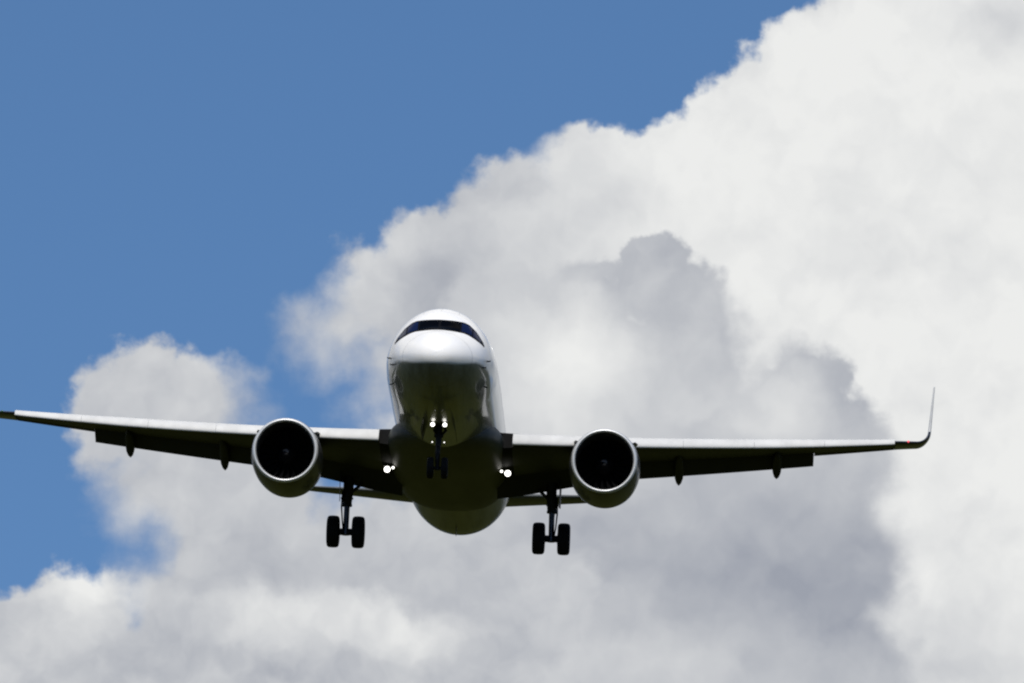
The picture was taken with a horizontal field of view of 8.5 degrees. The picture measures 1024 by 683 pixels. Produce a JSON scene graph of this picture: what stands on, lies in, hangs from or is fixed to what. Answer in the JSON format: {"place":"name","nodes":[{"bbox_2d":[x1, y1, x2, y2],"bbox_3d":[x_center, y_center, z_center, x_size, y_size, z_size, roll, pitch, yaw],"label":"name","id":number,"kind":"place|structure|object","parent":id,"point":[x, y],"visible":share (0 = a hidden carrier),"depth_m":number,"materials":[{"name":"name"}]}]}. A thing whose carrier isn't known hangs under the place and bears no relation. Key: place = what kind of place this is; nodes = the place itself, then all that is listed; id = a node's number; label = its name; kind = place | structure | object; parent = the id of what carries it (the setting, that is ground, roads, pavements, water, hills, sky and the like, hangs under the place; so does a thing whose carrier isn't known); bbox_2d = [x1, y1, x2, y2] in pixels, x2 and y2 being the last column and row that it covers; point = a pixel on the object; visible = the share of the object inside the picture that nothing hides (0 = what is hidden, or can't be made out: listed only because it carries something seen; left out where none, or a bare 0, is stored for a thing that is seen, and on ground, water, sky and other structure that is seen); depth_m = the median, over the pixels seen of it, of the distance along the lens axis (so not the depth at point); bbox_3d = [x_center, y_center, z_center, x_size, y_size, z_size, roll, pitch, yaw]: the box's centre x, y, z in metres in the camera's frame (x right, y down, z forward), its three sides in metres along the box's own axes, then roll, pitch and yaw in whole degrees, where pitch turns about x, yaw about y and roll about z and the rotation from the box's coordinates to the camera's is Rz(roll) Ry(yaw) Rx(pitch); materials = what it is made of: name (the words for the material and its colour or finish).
{"place":"outdoors","nodes":[
{"label":"outdoors","id":0,"kind":"place"},
{"bbox_2d":[0,309,934,554],"bbox_3d":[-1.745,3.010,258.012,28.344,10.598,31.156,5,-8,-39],"label":"airliner","id":1,"kind":"object","parent":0,"point":[447,453],"visible":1,"depth_m":250.16,"materials":[{"name":"white paint"}]},
{"bbox_2d":[0,0,1023,682],"label":"sky","id":2,"kind":"structure","parent":0,"point":[666,219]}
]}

